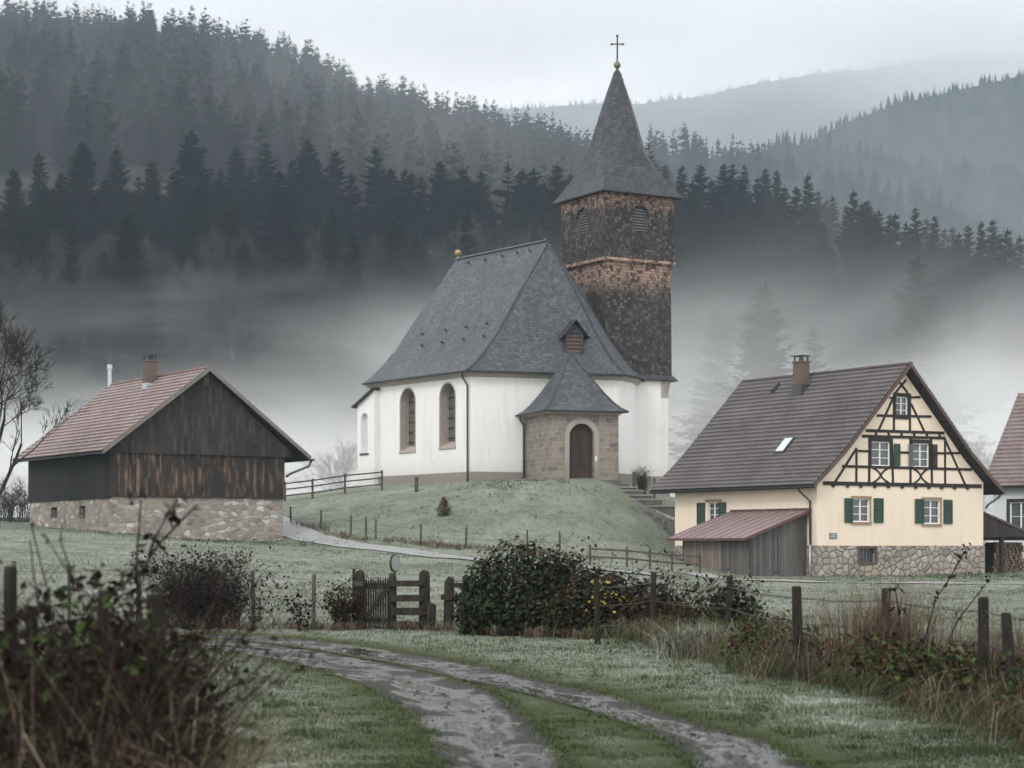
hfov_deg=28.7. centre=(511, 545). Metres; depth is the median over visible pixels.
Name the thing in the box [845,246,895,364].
spruce tree
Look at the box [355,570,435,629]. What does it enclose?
gate fence
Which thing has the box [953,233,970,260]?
spruce tree
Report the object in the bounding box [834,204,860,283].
spruce tree
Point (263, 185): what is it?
spruce tree
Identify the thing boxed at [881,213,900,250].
spruce tree
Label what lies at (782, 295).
spruce tree
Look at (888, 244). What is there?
spruce tree
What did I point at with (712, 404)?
spruce tree
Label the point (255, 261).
bare tree
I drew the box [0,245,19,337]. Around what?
spruce tree
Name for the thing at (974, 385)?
spruce tree
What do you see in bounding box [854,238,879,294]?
spruce tree
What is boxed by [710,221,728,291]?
spruce tree
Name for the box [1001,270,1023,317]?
spruce tree
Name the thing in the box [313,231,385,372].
spruce tree
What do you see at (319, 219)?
spruce tree
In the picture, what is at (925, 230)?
spruce tree
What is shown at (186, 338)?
bare tree
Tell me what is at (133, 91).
forest
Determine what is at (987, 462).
bare tree
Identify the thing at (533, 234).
spruce tree
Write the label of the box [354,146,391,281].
spruce tree
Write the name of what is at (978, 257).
spruce tree
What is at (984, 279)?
spruce tree
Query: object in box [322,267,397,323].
bare tree
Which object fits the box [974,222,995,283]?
spruce tree
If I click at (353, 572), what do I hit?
iron stake
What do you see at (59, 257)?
bare tree
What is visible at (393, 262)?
spruce tree
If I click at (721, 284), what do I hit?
bare tree
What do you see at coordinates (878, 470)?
house
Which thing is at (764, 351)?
spruce tree
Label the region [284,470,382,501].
rail fence
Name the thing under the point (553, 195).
spruce tree
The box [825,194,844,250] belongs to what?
spruce tree
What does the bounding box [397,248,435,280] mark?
bare tree
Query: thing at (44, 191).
spruce tree
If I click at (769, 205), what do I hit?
spruce tree
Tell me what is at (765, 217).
spruce tree
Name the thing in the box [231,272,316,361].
bare tree
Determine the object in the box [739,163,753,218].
spruce tree
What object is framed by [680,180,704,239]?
spruce tree
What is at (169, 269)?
bare tree
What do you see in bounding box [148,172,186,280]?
spruce tree
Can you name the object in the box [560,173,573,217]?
spruce tree
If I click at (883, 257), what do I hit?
spruce tree
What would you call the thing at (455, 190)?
spruce tree
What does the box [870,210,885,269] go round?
spruce tree
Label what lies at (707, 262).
spruce tree
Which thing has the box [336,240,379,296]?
bare tree
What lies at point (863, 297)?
spruce tree
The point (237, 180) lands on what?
spruce tree
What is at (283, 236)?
spruce tree
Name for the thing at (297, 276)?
bare tree
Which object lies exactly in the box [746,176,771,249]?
spruce tree
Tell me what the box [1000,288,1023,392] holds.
spruce tree
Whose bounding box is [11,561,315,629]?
wire fence
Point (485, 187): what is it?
spruce tree
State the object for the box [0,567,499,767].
dry grass
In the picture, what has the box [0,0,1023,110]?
sky
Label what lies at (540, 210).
spruce tree
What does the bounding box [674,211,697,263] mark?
spruce tree
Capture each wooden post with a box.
[414,477,418,491]
[632,471,636,485]
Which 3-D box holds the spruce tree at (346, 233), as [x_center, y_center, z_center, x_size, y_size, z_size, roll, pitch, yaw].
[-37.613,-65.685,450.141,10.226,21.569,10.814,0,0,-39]
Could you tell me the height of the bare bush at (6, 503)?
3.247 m
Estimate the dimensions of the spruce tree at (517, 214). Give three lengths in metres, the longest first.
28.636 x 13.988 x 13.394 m
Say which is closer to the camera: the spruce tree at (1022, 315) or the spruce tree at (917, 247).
the spruce tree at (1022, 315)
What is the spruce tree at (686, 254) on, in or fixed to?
on the ground at (308, 409)
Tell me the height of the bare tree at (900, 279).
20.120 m
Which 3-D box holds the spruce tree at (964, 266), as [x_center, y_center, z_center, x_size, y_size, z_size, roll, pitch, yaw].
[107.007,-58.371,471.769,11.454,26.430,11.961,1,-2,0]
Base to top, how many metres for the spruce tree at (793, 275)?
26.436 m
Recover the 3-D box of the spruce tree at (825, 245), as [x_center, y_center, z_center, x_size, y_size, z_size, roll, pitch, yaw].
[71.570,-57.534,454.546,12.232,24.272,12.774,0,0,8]
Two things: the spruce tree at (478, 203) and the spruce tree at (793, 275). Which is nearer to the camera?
the spruce tree at (793, 275)
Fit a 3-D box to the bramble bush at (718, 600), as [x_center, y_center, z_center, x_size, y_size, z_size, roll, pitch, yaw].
[3.623,1.052,34.551,2.168,1.399,2.206,0,0,0]
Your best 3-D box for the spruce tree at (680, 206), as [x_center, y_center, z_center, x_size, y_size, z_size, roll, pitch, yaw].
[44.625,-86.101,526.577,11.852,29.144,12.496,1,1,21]
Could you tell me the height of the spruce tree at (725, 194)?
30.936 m
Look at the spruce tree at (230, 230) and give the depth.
391.68 m
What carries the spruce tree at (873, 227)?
on the ground at (308, 409)
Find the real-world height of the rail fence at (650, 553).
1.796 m
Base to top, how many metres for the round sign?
0.408 m
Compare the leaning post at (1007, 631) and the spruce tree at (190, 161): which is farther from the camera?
the spruce tree at (190, 161)
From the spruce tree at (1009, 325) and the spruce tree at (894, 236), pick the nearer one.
the spruce tree at (1009, 325)
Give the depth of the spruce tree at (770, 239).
468.58 m
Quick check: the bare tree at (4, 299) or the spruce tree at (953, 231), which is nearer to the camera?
the bare tree at (4, 299)
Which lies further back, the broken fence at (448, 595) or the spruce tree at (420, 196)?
the spruce tree at (420, 196)
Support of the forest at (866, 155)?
on the ground at (308, 409)
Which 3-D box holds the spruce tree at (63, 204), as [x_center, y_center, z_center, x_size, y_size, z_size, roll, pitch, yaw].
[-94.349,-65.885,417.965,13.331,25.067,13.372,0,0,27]
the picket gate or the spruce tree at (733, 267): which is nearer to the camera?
the picket gate
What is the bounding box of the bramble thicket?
[0,533,363,767]
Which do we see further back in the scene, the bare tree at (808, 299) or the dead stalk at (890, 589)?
the bare tree at (808, 299)
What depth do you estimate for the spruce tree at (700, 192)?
513.73 m
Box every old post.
[3,566,17,727]
[25,606,38,679]
[93,590,110,708]
[103,640,120,748]
[146,594,163,685]
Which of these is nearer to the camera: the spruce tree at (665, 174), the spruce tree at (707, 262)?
the spruce tree at (707, 262)
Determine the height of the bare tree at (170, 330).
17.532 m
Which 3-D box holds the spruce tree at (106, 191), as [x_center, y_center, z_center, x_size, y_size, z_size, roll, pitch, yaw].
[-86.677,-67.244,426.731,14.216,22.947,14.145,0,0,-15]
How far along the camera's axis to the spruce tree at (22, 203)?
413.61 m
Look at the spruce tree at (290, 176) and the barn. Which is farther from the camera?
the spruce tree at (290, 176)
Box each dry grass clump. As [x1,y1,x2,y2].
[622,617,784,658]
[705,585,864,672]
[772,566,1020,685]
[915,603,1023,705]
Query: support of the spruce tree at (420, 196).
on the ground at (308, 409)
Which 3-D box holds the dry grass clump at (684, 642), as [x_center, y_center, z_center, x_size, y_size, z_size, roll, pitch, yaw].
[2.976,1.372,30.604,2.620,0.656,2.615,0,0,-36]
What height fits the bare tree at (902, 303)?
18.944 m
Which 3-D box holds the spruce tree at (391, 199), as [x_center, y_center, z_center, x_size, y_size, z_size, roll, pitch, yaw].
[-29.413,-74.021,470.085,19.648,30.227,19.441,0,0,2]
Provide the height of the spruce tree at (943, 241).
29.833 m
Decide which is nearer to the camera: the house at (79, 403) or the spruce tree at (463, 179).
the house at (79, 403)
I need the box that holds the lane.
[283,516,660,574]
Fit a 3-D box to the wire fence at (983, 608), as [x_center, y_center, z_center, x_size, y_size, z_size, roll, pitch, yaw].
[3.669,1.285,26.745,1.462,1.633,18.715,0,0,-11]
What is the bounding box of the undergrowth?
[126,519,1023,755]
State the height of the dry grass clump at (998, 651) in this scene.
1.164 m
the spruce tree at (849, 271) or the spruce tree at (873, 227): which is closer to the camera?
the spruce tree at (849, 271)
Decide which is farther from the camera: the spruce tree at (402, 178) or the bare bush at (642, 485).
the spruce tree at (402, 178)
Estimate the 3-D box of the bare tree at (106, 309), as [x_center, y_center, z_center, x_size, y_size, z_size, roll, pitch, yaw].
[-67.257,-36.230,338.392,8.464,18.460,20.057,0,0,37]
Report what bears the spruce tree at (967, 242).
on the ground at (308, 409)
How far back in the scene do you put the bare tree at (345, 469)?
165.98 m
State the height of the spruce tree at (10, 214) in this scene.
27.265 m
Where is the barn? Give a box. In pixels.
[12,354,314,540]
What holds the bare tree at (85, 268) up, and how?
on the ground at (308, 409)
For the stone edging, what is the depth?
116.15 m
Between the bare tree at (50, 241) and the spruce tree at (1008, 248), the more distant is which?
the spruce tree at (1008, 248)
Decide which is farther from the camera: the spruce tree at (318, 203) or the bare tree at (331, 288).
the spruce tree at (318, 203)
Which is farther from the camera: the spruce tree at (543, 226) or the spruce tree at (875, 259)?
the spruce tree at (875, 259)
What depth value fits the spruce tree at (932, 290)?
432.73 m
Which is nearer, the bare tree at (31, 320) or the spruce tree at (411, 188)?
the bare tree at (31, 320)
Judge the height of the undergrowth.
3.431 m
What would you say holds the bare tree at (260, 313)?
on the ground at (308, 409)
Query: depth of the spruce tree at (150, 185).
444.50 m
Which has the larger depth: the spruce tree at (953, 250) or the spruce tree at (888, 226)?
the spruce tree at (888, 226)
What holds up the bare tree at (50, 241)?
on the ground at (308, 409)
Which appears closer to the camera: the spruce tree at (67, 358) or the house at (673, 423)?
the house at (673, 423)
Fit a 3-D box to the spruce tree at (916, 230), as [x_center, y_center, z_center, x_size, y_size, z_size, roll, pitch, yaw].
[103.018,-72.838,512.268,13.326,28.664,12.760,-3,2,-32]
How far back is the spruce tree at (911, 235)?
505.13 m
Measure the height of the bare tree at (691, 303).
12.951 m
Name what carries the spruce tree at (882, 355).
on the ground at (308, 409)
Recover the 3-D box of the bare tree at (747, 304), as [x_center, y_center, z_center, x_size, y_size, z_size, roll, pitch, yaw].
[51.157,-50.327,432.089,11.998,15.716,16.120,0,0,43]
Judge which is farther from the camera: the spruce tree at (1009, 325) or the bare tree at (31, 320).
the spruce tree at (1009, 325)
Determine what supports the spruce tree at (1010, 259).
on the ground at (308, 409)
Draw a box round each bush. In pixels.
[0,468,29,521]
[436,496,451,515]
[450,527,609,635]
[527,533,776,637]
[631,464,652,493]
[659,569,780,627]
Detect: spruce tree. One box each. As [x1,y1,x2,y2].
[0,168,33,280]
[0,169,32,266]
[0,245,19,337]
[8,205,49,319]
[11,185,74,259]
[24,153,55,223]
[29,194,68,300]
[29,256,55,334]
[40,226,94,368]
[51,173,91,265]
[53,141,120,279]
[74,251,132,376]
[83,179,126,262]
[89,214,175,357]
[102,149,152,251]
[127,176,158,269]
[135,160,167,254]
[147,131,232,257]
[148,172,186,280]
[171,186,216,294]
[174,171,225,249]
[181,204,221,317]
[201,203,261,312]
[207,219,260,322]
[212,168,245,231]
[214,241,279,363]
[223,146,259,251]
[223,205,259,279]
[230,165,268,256]
[243,142,280,251]
[249,169,315,317]
[267,139,340,261]
[286,159,306,237]
[297,160,340,271]
[303,215,327,332]
[304,206,347,342]
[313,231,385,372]
[322,149,361,259]
[325,207,366,272]
[333,171,373,266]
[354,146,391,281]
[357,168,414,285]
[366,220,410,353]
[368,206,393,304]
[381,235,438,355]
[393,172,432,261]
[397,168,409,212]
[404,197,442,281]
[406,175,444,262]
[409,160,473,265]
[431,212,479,295]
[434,180,478,262]
[437,168,488,262]
[467,183,497,251]
[472,170,503,235]
[475,197,502,249]
[481,163,526,248]
[483,241,495,251]
[495,169,530,247]
[500,168,557,247]
[508,192,532,243]
[526,181,560,251]
[527,227,539,241]
[532,163,568,254]
[536,213,553,242]
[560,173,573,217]
[661,163,674,186]
[668,302,746,462]
[671,224,701,339]
[671,225,716,339]
[671,266,685,336]
[674,166,690,226]
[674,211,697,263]
[678,163,725,226]
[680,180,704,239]
[683,229,713,328]
[685,281,794,449]
[694,221,722,329]
[694,227,721,328]
[695,178,727,242]
[709,228,743,330]
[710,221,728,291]
[713,230,728,291]
[715,163,737,224]
[719,237,757,344]
[722,235,775,345]
[724,163,740,211]
[724,177,763,247]
[725,238,757,343]
[737,200,765,265]
[738,213,759,265]
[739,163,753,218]
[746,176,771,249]
[751,167,781,231]
[754,212,775,259]
[755,213,801,285]
[758,240,809,349]
[761,186,808,259]
[764,237,787,288]
[765,232,811,347]
[768,171,788,222]
[770,230,812,321]
[779,186,815,283]
[784,211,808,283]
[796,248,857,361]
[797,173,830,272]
[800,222,847,326]
[800,250,863,362]
[802,327,831,372]
[803,241,832,330]
[814,191,830,241]
[818,242,847,302]
[821,198,832,249]
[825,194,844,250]
[833,238,852,287]
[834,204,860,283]
[838,189,870,258]
[839,252,858,356]
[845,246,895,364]
[845,258,890,365]
[850,203,873,271]
[853,243,871,278]
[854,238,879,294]
[858,199,883,241]
[858,212,883,251]
[858,259,908,365]
[864,243,897,327]
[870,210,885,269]
[875,239,900,324]
[878,236,896,281]
[879,252,996,498]
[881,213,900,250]
[881,214,907,271]
[892,221,921,329]
[900,248,952,343]
[902,234,924,280]
[907,207,928,259]
[908,231,923,254]
[909,235,924,267]
[910,264,957,375]
[921,215,943,266]
[921,220,931,259]
[923,242,951,315]
[935,227,953,257]
[939,248,956,307]
[940,253,958,337]
[941,239,956,276]
[942,241,978,321]
[942,287,993,402]
[943,273,983,339]
[945,228,958,250]
[945,274,980,375]
[947,245,977,320]
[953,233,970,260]
[958,271,1015,387]
[963,224,980,270]
[969,244,993,288]
[970,263,985,302]
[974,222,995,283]
[974,268,995,322]
[975,286,1023,390]
[982,219,1002,275]
[984,285,1023,391]
[986,234,1013,318]
[989,227,1016,294]
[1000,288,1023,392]
[1000,290,1023,392]
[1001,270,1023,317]
[1005,234,1023,294]
[1008,241,1022,281]
[1010,290,1023,388]
[1012,277,1022,315]
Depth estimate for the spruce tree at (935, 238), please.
517.82 m
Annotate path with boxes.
[654,509,674,520]
[675,571,1023,583]
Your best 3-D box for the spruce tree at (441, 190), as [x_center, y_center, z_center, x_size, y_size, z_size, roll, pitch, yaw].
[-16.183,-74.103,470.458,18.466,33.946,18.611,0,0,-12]
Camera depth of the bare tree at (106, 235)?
397.46 m
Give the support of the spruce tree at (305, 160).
on the ground at (308, 409)
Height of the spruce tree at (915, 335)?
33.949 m
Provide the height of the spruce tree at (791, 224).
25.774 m
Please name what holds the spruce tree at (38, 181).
on the ground at (308, 409)
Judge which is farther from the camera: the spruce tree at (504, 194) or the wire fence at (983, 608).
the spruce tree at (504, 194)
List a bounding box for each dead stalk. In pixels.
[98,489,200,697]
[888,542,989,658]
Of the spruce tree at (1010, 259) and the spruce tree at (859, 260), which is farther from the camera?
the spruce tree at (1010, 259)
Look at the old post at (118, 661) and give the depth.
9.96 m
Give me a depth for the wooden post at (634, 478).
121.37 m
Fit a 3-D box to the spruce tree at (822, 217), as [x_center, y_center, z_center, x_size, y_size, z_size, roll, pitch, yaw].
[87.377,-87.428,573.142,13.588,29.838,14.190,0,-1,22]
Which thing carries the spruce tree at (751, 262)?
on the ground at (308, 409)
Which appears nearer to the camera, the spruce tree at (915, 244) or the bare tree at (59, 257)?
the bare tree at (59, 257)
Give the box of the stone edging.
[632,500,674,534]
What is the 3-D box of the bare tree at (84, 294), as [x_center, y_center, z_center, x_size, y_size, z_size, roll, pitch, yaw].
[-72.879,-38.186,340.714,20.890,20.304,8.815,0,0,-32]
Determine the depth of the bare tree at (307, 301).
356.34 m
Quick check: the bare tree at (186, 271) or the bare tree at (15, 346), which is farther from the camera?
the bare tree at (186, 271)
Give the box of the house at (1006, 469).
[988,393,1023,557]
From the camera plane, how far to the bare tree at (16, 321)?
337.45 m
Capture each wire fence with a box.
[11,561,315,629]
[283,507,560,549]
[594,572,1023,689]
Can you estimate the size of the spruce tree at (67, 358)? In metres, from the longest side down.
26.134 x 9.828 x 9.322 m
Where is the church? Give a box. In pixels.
[351,35,682,495]
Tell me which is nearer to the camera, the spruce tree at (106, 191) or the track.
the track
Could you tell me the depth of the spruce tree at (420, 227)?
461.77 m
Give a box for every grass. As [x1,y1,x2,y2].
[0,478,1023,626]
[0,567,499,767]
[0,592,1023,767]
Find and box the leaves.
[260,653,756,765]
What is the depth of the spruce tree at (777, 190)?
546.86 m
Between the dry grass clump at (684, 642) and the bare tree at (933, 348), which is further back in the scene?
the bare tree at (933, 348)
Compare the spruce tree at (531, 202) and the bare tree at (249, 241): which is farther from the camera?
the spruce tree at (531, 202)
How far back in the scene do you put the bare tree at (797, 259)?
466.13 m
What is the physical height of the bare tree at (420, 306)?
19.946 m
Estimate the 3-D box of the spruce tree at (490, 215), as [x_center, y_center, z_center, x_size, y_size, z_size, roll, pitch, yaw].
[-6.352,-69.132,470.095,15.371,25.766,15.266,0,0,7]
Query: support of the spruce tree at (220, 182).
on the ground at (308, 409)
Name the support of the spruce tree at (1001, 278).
on the ground at (308, 409)
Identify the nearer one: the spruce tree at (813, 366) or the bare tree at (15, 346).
the bare tree at (15, 346)
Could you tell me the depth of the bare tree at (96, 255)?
386.23 m
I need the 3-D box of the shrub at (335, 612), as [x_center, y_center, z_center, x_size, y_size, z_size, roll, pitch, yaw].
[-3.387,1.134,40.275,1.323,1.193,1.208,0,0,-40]
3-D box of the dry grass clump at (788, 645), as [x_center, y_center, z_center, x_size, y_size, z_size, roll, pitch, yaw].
[3.629,1.081,26.666,2.608,1.238,1.959,0,0,-19]
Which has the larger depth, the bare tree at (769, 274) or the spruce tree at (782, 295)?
the bare tree at (769, 274)
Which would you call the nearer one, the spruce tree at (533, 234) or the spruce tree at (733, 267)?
the spruce tree at (533, 234)
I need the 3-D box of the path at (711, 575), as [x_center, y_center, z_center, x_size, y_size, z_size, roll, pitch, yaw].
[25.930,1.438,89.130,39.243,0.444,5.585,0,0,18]
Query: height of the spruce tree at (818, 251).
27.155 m
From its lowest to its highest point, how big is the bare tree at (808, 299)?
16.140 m
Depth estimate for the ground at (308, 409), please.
115.28 m
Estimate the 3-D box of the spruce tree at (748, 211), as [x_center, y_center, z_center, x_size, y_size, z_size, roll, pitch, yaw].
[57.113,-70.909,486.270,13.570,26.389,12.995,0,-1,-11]
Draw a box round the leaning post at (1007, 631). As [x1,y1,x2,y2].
[1001,613,1015,721]
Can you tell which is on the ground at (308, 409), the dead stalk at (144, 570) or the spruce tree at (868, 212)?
the spruce tree at (868, 212)
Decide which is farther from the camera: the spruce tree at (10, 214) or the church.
the spruce tree at (10, 214)
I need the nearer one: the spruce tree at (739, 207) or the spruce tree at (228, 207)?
the spruce tree at (228, 207)
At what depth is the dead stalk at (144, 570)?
10.02 m
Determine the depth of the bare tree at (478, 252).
392.79 m
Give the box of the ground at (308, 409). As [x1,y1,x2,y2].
[0,55,1023,767]
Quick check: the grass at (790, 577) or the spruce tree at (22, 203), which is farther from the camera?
the spruce tree at (22, 203)
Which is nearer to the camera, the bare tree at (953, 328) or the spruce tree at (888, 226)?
the bare tree at (953, 328)
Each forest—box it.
[0,0,695,234]
[448,49,1023,155]
[562,121,1023,267]
[710,130,1023,244]
[740,69,1023,177]
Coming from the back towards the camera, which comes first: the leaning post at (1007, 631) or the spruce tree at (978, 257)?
the spruce tree at (978, 257)
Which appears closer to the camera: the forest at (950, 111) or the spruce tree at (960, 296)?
the spruce tree at (960, 296)
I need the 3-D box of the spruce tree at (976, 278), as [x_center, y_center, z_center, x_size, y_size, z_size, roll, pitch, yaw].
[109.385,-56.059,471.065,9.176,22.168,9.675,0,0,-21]
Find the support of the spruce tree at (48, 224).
on the ground at (308, 409)
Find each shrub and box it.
[122,538,338,628]
[277,585,316,631]
[309,573,383,629]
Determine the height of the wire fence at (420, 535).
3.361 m
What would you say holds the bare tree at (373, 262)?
on the ground at (308, 409)
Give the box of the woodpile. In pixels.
[984,542,1023,572]
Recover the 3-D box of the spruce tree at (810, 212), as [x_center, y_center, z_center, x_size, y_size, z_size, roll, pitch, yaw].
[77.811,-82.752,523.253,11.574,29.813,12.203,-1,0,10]
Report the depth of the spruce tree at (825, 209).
574.47 m
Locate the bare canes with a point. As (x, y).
(251, 630)
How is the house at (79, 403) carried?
on the ground at (308, 409)
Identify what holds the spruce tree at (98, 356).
on the ground at (308, 409)
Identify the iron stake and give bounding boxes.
[352,569,354,623]
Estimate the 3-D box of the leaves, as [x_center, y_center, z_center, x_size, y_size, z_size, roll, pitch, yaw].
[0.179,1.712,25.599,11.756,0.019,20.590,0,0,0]
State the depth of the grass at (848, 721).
19.60 m
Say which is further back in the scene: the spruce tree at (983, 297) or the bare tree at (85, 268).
the spruce tree at (983, 297)
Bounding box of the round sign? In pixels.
[389,554,399,572]
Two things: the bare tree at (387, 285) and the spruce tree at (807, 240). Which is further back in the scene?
the spruce tree at (807, 240)
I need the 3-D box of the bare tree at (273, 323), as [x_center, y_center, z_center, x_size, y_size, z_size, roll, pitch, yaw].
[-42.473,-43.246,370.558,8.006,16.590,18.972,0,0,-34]
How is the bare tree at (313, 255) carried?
on the ground at (308, 409)
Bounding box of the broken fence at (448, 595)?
[441,576,461,628]
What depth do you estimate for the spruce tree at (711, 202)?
495.26 m
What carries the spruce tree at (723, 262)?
on the ground at (308, 409)
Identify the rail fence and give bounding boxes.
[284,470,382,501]
[589,545,701,572]
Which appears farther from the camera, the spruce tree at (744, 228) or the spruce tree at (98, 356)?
the spruce tree at (744, 228)
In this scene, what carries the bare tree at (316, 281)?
on the ground at (308, 409)
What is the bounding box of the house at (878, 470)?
[649,355,1023,576]
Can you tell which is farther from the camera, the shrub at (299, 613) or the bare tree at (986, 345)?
the bare tree at (986, 345)
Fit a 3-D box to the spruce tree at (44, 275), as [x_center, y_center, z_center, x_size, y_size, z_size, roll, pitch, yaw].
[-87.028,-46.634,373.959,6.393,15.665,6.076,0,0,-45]
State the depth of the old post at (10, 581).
10.37 m
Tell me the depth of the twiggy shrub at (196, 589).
40.30 m
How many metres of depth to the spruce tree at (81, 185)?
422.72 m
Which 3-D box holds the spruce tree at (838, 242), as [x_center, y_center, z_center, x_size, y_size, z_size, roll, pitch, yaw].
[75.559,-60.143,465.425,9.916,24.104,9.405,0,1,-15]
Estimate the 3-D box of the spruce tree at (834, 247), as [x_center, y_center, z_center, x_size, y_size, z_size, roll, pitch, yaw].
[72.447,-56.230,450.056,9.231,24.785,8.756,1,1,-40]
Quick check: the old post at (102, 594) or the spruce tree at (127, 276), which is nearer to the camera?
the old post at (102, 594)
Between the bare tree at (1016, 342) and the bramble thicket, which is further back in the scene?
the bare tree at (1016, 342)
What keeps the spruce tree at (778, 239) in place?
on the ground at (308, 409)
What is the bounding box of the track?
[141,632,820,767]
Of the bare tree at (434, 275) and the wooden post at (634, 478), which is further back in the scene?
the bare tree at (434, 275)
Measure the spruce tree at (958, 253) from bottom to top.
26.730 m
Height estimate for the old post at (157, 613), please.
1.836 m
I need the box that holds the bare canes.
[26,510,279,737]
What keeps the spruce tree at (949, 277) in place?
on the ground at (308, 409)
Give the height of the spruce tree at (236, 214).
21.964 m
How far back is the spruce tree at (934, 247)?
474.71 m
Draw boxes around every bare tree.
[0,261,49,371]
[0,294,50,384]
[0,301,89,497]
[1,271,37,356]
[2,259,74,389]
[20,263,138,379]
[27,230,94,288]
[50,235,97,284]
[52,257,100,334]
[55,280,156,384]
[76,230,155,292]
[79,230,132,289]
[95,240,161,287]
[117,234,185,320]
[121,268,236,362]
[137,232,179,333]
[153,258,209,368]
[166,259,210,362]
[191,221,260,319]
[202,227,295,286]
[202,267,260,380]
[216,219,265,269]
[231,272,276,368]
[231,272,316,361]
[256,267,343,371]
[257,270,303,354]
[268,268,315,358]
[285,435,356,491]
[286,257,335,356]
[300,222,345,290]
[304,229,431,331]
[315,272,347,356]
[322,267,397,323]
[324,284,414,389]
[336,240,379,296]
[370,245,454,299]
[371,271,410,357]
[377,283,434,345]
[391,248,440,284]
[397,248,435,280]
[426,214,503,288]
[435,244,502,283]
[671,288,728,347]
[695,264,759,309]
[703,277,728,331]
[723,278,768,319]
[755,264,775,305]
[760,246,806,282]
[796,282,819,337]
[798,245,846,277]
[889,266,913,309]
[899,283,913,329]
[902,324,955,383]
[932,314,963,381]
[956,325,1000,372]
[964,431,995,547]
[986,324,1023,392]
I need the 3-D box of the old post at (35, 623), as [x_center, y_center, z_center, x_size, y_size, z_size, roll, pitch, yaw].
[-2.542,1.209,10.598,0.084,1.782,0.077,0,0,0]
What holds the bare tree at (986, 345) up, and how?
on the ground at (308, 409)
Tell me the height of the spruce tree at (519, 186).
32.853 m
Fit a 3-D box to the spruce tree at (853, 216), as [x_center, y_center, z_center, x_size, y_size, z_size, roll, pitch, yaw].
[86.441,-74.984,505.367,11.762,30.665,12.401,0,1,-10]
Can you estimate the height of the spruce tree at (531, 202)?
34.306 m
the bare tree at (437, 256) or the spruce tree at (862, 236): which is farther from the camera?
the spruce tree at (862, 236)
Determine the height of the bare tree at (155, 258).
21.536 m
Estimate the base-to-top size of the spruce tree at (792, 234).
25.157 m
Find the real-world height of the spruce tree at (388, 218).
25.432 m
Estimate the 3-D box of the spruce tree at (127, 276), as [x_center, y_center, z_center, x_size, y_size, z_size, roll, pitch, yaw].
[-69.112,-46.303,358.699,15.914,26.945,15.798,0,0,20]
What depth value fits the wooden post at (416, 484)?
121.69 m
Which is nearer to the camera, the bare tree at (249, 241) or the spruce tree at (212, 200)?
the bare tree at (249, 241)
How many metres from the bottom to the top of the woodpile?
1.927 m
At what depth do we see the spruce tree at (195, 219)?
401.65 m
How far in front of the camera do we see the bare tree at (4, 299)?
346.31 m
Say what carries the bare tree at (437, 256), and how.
on the ground at (308, 409)
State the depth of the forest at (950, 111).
2066.64 m
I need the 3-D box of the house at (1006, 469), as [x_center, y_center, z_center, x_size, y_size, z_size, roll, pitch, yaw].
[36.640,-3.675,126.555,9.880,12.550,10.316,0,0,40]
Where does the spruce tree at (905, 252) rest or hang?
on the ground at (308, 409)
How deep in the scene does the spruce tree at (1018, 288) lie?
444.36 m
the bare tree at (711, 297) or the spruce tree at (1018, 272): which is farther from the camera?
the spruce tree at (1018, 272)
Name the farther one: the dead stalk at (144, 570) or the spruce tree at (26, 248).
the spruce tree at (26, 248)
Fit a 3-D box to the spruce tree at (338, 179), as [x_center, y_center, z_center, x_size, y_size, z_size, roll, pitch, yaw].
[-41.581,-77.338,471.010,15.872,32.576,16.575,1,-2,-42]
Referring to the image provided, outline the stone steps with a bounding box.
[615,486,674,516]
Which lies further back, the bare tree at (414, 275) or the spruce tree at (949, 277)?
the spruce tree at (949, 277)
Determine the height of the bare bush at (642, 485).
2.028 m
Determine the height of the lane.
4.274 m
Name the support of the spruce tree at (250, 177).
on the ground at (308, 409)
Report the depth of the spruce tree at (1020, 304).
428.82 m
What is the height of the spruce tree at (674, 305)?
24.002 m
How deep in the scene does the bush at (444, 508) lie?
111.38 m
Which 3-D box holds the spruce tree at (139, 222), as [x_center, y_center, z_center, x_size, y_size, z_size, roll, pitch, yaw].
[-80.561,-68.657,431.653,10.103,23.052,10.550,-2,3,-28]
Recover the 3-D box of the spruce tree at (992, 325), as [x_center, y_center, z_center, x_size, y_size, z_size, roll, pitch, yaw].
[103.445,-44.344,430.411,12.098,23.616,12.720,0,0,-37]
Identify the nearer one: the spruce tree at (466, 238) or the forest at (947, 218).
the spruce tree at (466, 238)
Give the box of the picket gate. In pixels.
[354,577,387,628]
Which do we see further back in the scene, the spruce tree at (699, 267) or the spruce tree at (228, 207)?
the spruce tree at (699, 267)
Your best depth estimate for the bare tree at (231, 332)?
345.64 m
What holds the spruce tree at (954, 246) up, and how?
on the ground at (308, 409)
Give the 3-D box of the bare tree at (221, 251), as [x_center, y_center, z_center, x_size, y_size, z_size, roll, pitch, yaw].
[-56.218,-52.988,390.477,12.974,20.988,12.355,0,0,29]
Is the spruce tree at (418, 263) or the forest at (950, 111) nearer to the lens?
the spruce tree at (418, 263)
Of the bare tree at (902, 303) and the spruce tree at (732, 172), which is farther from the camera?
the spruce tree at (732, 172)
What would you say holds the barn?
on the ground at (308, 409)
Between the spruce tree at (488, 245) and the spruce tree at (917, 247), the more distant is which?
the spruce tree at (917, 247)
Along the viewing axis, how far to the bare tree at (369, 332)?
351.75 m
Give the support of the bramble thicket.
on the ground at (308, 409)
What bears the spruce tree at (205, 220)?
on the ground at (308, 409)
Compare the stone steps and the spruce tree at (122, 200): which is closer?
the stone steps
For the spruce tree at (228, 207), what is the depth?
395.36 m

